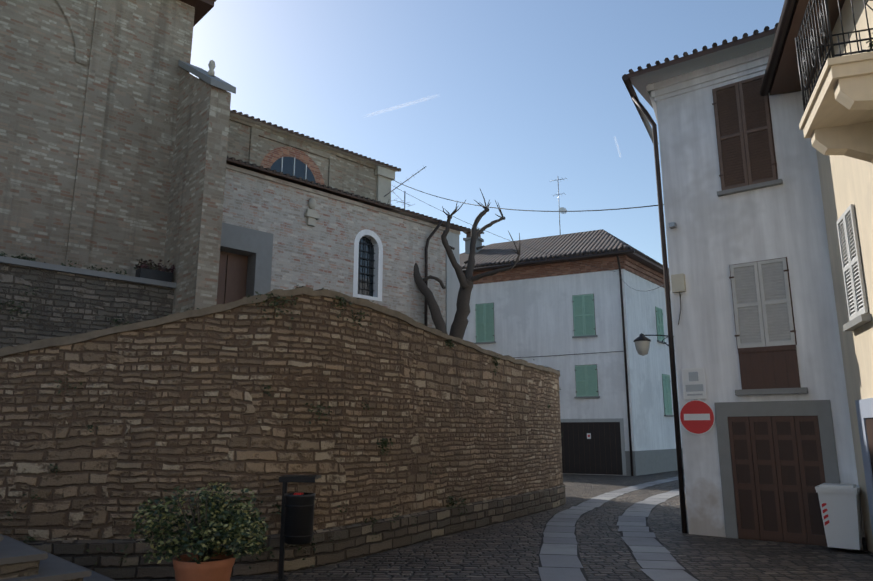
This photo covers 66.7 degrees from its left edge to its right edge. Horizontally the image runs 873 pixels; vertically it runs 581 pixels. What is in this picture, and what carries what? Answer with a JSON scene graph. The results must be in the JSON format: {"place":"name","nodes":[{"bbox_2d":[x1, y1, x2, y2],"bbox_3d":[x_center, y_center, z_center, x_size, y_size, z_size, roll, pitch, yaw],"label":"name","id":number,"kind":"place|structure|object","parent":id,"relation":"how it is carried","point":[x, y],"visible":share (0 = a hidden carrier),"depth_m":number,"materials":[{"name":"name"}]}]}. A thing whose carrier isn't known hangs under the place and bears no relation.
{"place":"outdoors","nodes":[
{"label":"outdoors","id":0,"kind":"place"},
{"bbox_2d":[0,251,174,324],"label":"plants","id":1,"kind":"object","parent":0,"point":[151,272],"visible":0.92,"depth_m":15.17,"materials":[{"name":"green plant"}]},
{"bbox_2d":[368,95,434,115],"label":"contrail","id":2,"kind":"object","parent":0,"point":[401,106],"depth_m":5440.92,"materials":[{"name":"white"}]},
{"bbox_2d":[367,189,520,338],"bbox_3d":[0.108,-0.700,20.968,4.976,5.536,2.130,0,-12,1],"label":"pollard tree","id":3,"kind":"object","parent":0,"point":[460,321],"visible":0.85,"depth_m":20.80,"materials":[{"name":"brown plant"}]},
{"bbox_2d":[190,0,784,267],"label":"sky","id":4,"kind":"structure","parent":0,"point":[528,94],"materials":[{"name":"blue"}]},
{"bbox_2d":[116,470,872,580],"bbox_3d":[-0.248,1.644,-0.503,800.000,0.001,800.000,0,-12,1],"label":"ground","id":5,"kind":"structure","parent":0,"point":[506,551],"depth_m":9.37,"materials":[{"name":"grey stone"}]},
{"bbox_2d":[0,534,115,580],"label":"stone steps","id":6,"kind":"structure","parent":5,"relation":"on","point":[20,561],"depth_m":5.75,"materials":[{"name":"grey stone"}]},
{"bbox_2d":[128,482,270,580],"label":"pot plant","id":7,"kind":"object","parent":5,"relation":"on","point":[227,527],"visible":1,"depth_m":6.44,"materials":[{"name":"green plant"}]},
{"bbox_2d":[0,0,470,347],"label":"church","id":8,"kind":"structure","parent":5,"relation":"on","point":[127,139],"depth_m":16.05,"materials":[{"name":"brick"}]},
{"bbox_2d":[383,166,425,208],"bbox_3d":[-1.148,-3.410,23.002,1.494,1.862,0.906,-6,-14,28],"label":"rooftop antenna","id":9,"kind":"object","parent":8,"relation":"attached to","point":[404,191],"visible":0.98,"depth_m":23.12,"materials":[{"name":"grey metal"}]},
{"bbox_2d":[424,220,442,325],"bbox_3d":[-0.083,0.873,21.309,0.618,6.579,0.158,2,-12,-8],"label":"drainpipe","id":10,"kind":"object","parent":8,"relation":"attached to","point":[426,272],"visible":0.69,"depth_m":21.57,"materials":[{"name":"brown metal"}]},
{"bbox_2d":[0,286,565,579],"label":"retaining wall","id":11,"kind":"structure","parent":5,"relation":"on","point":[170,402],"depth_m":8.66,"materials":[{"name":"stone"}]},
{"bbox_2d":[3,285,562,568],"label":"wall weeds","id":12,"kind":"object","parent":11,"relation":"on","point":[449,343],"depth_m":8.92,"materials":[{"name":"green plant"}]},
{"bbox_2d":[273,475,320,580],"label":"litter bin","id":13,"kind":"object","parent":5,"relation":"on","point":[297,515],"visible":1,"depth_m":7.84,"materials":[{"name":"grey metal"}]},
{"bbox_2d":[538,475,697,580],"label":"stone paving strips","id":14,"kind":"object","parent":5,"relation":"on","point":[565,546],"depth_m":10.43,"materials":[{"name":"stone"}]},
{"bbox_2d":[539,476,700,580],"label":"paving joints","id":15,"kind":"object","parent":5,"relation":"on","point":[630,551],"visible":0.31,"depth_m":10.50,"materials":[{"name":"grey stone"}]},
{"bbox_2d":[627,23,864,548],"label":"white house","id":16,"kind":"structure","parent":5,"relation":"on","point":[766,435],"depth_m":11.37,"materials":[{"name":"paint"}]},
{"bbox_2d":[391,179,669,290],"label":"overhead cables","id":17,"kind":"object","parent":16,"relation":"on","point":[534,210],"visible":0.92,"depth_m":18.22,"materials":[{"name":"black plastic"}]},
{"bbox_2d":[633,333,674,355],"bbox_3d":[4.142,1.002,12.589,0.790,0.500,0.322,-6,-13,26],"label":"street lantern","id":18,"kind":"object","parent":16,"relation":"attached to","point":[642,343],"visible":0.75,"depth_m":12.58,"materials":[{"name":"white glass"}]},
{"bbox_2d":[622,74,687,532],"bbox_3d":[4.959,0.065,14.102,0.715,9.165,5.118,-5,-13,24],"label":"drainpipe","id":19,"kind":"object","parent":16,"relation":"attached to","point":[646,117],"visible":0.98,"depth_m":12.40,"materials":[{"name":"black metal"}]},
{"bbox_2d":[815,483,866,549],"bbox_3d":[6.025,3.368,9.858,0.530,0.933,0.635,-9,-15,36],"label":"wheelie bin","id":20,"kind":"object","parent":5,"relation":"on","point":[840,506],"visible":0.98,"depth_m":9.66,"materials":[{"name":"white plastic"}]},
{"bbox_2d":[460,228,683,475],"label":"house","id":21,"kind":"structure","parent":0,"point":[562,309],"depth_m":28.61,"materials":[{"name":"white paint"}]},
{"bbox_2d":[462,250,634,475],"bbox_3d":[3.065,3.318,29.109,11.600,9.040,0.682,-6,-13,26],"label":"downpipe","id":22,"kind":"object","parent":21,"relation":"attached to","point":[617,253],"visible":0.77,"depth_m":27.70,"materials":[{"name":"brown metal"}]},
{"bbox_2d":[553,176,566,234],"bbox_3d":[6.338,-4.203,34.273,0.912,3.600,0.560,-6,-13,26],"label":"roof antenna","id":23,"kind":"object","parent":21,"relation":"on","point":[562,208],"visible":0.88,"depth_m":34.16,"materials":[{"name":"grey metal"}]},
{"bbox_2d":[759,0,872,552],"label":"cream house","id":24,"kind":"structure","parent":0,"point":[836,124],"depth_m":9.27,"materials":[{"name":"paint"}]},
{"bbox_2d":[795,0,872,111],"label":"balcony railing","id":25,"kind":"object","parent":24,"relation":"attached to","point":[804,72],"visible":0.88,"depth_m":7.26,"materials":[{"name":"black metal"}]},
{"bbox_2d":[861,40,872,51],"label":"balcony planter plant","id":26,"kind":"object","parent":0,"point":[869,45],"visible":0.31,"depth_m":6.92,"materials":[{"name":"plant"}]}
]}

